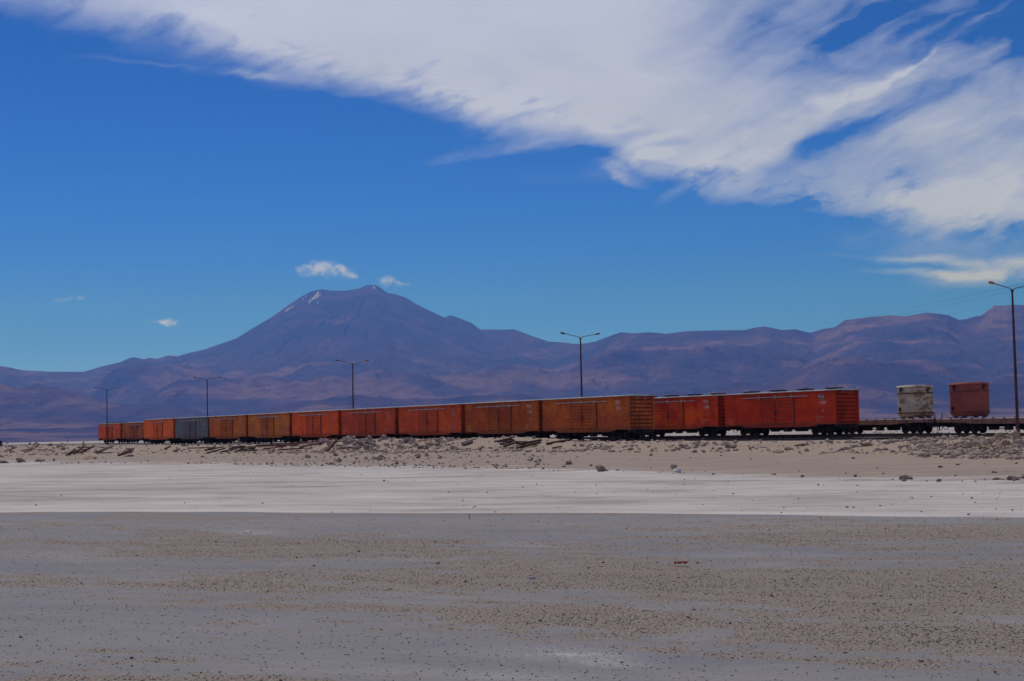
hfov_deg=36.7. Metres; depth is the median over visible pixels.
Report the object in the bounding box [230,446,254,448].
timber
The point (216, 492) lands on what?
ground
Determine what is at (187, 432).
door
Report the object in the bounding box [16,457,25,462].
rock
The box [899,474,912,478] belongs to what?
rock
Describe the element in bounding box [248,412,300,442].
boxcar
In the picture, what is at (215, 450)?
timber
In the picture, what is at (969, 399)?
ore tub
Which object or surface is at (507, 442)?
timber
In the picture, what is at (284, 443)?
timber
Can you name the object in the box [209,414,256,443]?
boxcar
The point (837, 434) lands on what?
railway track
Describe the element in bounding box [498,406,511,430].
door
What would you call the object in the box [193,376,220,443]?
lamp post
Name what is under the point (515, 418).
boxcar
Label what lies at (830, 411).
boxcar
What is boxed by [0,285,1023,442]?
mountains
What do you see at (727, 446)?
rock
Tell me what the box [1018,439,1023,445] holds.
rock
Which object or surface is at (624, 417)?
boxcar
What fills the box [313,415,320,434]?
door
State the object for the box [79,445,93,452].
timber
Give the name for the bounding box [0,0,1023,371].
sky
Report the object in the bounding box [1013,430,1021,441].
rock
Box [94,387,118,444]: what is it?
lamp post
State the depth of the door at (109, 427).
301.41 m
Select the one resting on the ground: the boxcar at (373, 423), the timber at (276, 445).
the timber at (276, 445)
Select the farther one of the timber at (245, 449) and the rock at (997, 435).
the timber at (245, 449)
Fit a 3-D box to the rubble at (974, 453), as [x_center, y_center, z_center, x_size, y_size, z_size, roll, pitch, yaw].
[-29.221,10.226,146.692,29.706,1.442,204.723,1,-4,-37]
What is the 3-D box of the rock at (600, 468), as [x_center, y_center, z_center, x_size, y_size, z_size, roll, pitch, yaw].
[3.685,5.261,62.921,0.484,0.414,0.417,0,-4,-23]
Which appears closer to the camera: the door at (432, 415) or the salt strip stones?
the salt strip stones
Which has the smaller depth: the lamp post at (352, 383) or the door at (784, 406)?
the door at (784, 406)
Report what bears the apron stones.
on the ground
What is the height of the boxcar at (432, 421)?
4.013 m
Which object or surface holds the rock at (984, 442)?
on the ground
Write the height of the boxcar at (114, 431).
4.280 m
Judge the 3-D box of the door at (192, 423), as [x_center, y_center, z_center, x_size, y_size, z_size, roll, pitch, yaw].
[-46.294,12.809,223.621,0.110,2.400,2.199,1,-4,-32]
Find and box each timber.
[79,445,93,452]
[117,450,132,455]
[206,447,225,453]
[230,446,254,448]
[234,446,255,451]
[255,444,298,446]
[265,442,302,444]
[295,438,335,443]
[325,439,336,451]
[462,440,472,445]
[499,440,511,444]
[519,439,541,444]
[519,443,536,447]
[546,439,569,444]
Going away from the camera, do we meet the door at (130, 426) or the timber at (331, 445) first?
the timber at (331, 445)
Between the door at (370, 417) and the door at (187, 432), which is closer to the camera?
the door at (370, 417)
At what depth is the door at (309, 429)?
189.40 m
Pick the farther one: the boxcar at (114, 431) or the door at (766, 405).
the boxcar at (114, 431)
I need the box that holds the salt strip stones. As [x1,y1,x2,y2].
[13,468,1020,515]
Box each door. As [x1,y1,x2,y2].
[108,426,111,437]
[129,425,132,437]
[133,425,136,437]
[153,422,156,437]
[157,422,162,437]
[185,421,189,436]
[190,420,195,436]
[221,419,225,436]
[226,419,232,435]
[261,417,266,435]
[267,417,273,435]
[306,415,312,434]
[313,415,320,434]
[358,413,365,433]
[366,412,375,433]
[418,410,426,432]
[427,409,437,431]
[488,407,498,430]
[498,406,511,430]
[569,403,581,428]
[582,402,596,428]
[655,402,667,426]
[668,401,683,425]
[759,398,775,424]
[775,397,794,423]
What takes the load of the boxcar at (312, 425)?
on the railway track at (785, 439)
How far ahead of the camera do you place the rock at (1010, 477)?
44.26 m
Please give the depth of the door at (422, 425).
164.91 m
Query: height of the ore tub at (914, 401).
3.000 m
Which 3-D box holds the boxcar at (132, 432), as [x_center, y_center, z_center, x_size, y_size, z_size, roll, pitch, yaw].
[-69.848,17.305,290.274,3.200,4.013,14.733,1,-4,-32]
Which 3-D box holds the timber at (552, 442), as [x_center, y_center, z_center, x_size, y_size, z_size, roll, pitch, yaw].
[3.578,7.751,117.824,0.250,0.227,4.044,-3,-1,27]
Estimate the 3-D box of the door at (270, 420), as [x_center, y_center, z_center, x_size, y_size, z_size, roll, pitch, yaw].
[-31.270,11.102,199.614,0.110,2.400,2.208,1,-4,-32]
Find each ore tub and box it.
[896,385,933,418]
[948,382,989,417]
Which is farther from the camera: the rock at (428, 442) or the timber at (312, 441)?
the timber at (312, 441)
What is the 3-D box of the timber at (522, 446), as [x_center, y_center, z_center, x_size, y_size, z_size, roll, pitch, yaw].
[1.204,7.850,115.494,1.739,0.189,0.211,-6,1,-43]
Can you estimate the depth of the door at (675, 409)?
150.19 m
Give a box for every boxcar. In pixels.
[98,421,127,442]
[122,422,150,442]
[144,418,182,443]
[175,416,217,443]
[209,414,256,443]
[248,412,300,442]
[291,409,341,441]
[341,406,409,438]
[398,403,476,438]
[465,399,555,437]
[542,394,654,439]
[640,391,739,436]
[724,386,859,435]
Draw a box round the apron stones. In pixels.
[4,451,1017,481]
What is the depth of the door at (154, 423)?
237.62 m
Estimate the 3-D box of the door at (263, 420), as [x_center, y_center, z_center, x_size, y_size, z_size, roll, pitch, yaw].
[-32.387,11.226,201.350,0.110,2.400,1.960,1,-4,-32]
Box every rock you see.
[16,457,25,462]
[84,455,96,458]
[424,440,431,445]
[595,465,606,471]
[725,444,736,448]
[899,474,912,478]
[981,439,988,445]
[993,432,1005,440]
[1000,439,1009,445]
[1006,475,1019,479]
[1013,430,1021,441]
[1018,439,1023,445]
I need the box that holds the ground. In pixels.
[0,426,1023,680]
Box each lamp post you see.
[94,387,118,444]
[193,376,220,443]
[336,360,368,408]
[560,332,599,439]
[988,281,1023,432]
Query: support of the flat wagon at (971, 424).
on the railway track at (837, 434)
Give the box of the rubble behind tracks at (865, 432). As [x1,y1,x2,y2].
[621,430,1023,439]
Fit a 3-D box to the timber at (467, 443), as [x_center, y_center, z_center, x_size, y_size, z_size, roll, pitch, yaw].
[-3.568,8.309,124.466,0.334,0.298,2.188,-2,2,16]
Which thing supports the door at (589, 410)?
in the boxcar at (624, 417)
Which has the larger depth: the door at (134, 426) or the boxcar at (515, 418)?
the door at (134, 426)
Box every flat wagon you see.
[843,413,945,433]
[937,414,1023,432]
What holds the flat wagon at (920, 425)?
on the railway track at (837, 434)
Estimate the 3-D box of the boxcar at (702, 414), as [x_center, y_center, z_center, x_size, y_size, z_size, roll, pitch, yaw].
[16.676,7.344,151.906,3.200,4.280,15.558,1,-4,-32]
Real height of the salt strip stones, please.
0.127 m
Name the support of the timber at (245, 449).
on the rubble at (974, 453)
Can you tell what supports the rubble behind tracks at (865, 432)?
on the ground
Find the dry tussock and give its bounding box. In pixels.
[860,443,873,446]
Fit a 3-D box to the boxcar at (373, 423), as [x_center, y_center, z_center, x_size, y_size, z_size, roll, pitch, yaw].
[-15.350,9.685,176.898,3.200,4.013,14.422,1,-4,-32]
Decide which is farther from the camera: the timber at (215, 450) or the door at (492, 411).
the door at (492, 411)
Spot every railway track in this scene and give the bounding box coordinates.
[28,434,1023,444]
[39,437,989,445]
[550,433,1023,437]
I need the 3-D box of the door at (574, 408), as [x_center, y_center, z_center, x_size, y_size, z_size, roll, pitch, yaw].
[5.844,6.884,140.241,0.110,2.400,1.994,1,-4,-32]
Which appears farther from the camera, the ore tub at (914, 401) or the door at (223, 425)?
the door at (223, 425)
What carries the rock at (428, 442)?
on the ground
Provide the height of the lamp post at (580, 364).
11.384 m
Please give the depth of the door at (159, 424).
235.48 m
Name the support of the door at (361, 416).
in the boxcar at (373, 423)
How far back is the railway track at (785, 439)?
121.52 m
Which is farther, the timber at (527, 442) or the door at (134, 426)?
the door at (134, 426)
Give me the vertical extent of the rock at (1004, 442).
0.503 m
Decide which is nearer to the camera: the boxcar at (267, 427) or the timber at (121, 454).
the timber at (121, 454)
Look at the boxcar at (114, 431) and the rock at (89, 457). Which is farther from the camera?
the boxcar at (114, 431)
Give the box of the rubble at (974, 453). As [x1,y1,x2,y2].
[0,434,1023,459]
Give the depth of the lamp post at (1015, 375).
112.17 m
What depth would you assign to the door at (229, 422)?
211.60 m
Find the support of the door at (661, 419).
in the boxcar at (702, 414)
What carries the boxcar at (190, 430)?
on the railway track at (785, 439)
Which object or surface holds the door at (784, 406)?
in the boxcar at (830, 411)
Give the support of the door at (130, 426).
in the boxcar at (132, 432)
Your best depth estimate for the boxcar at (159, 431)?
235.86 m

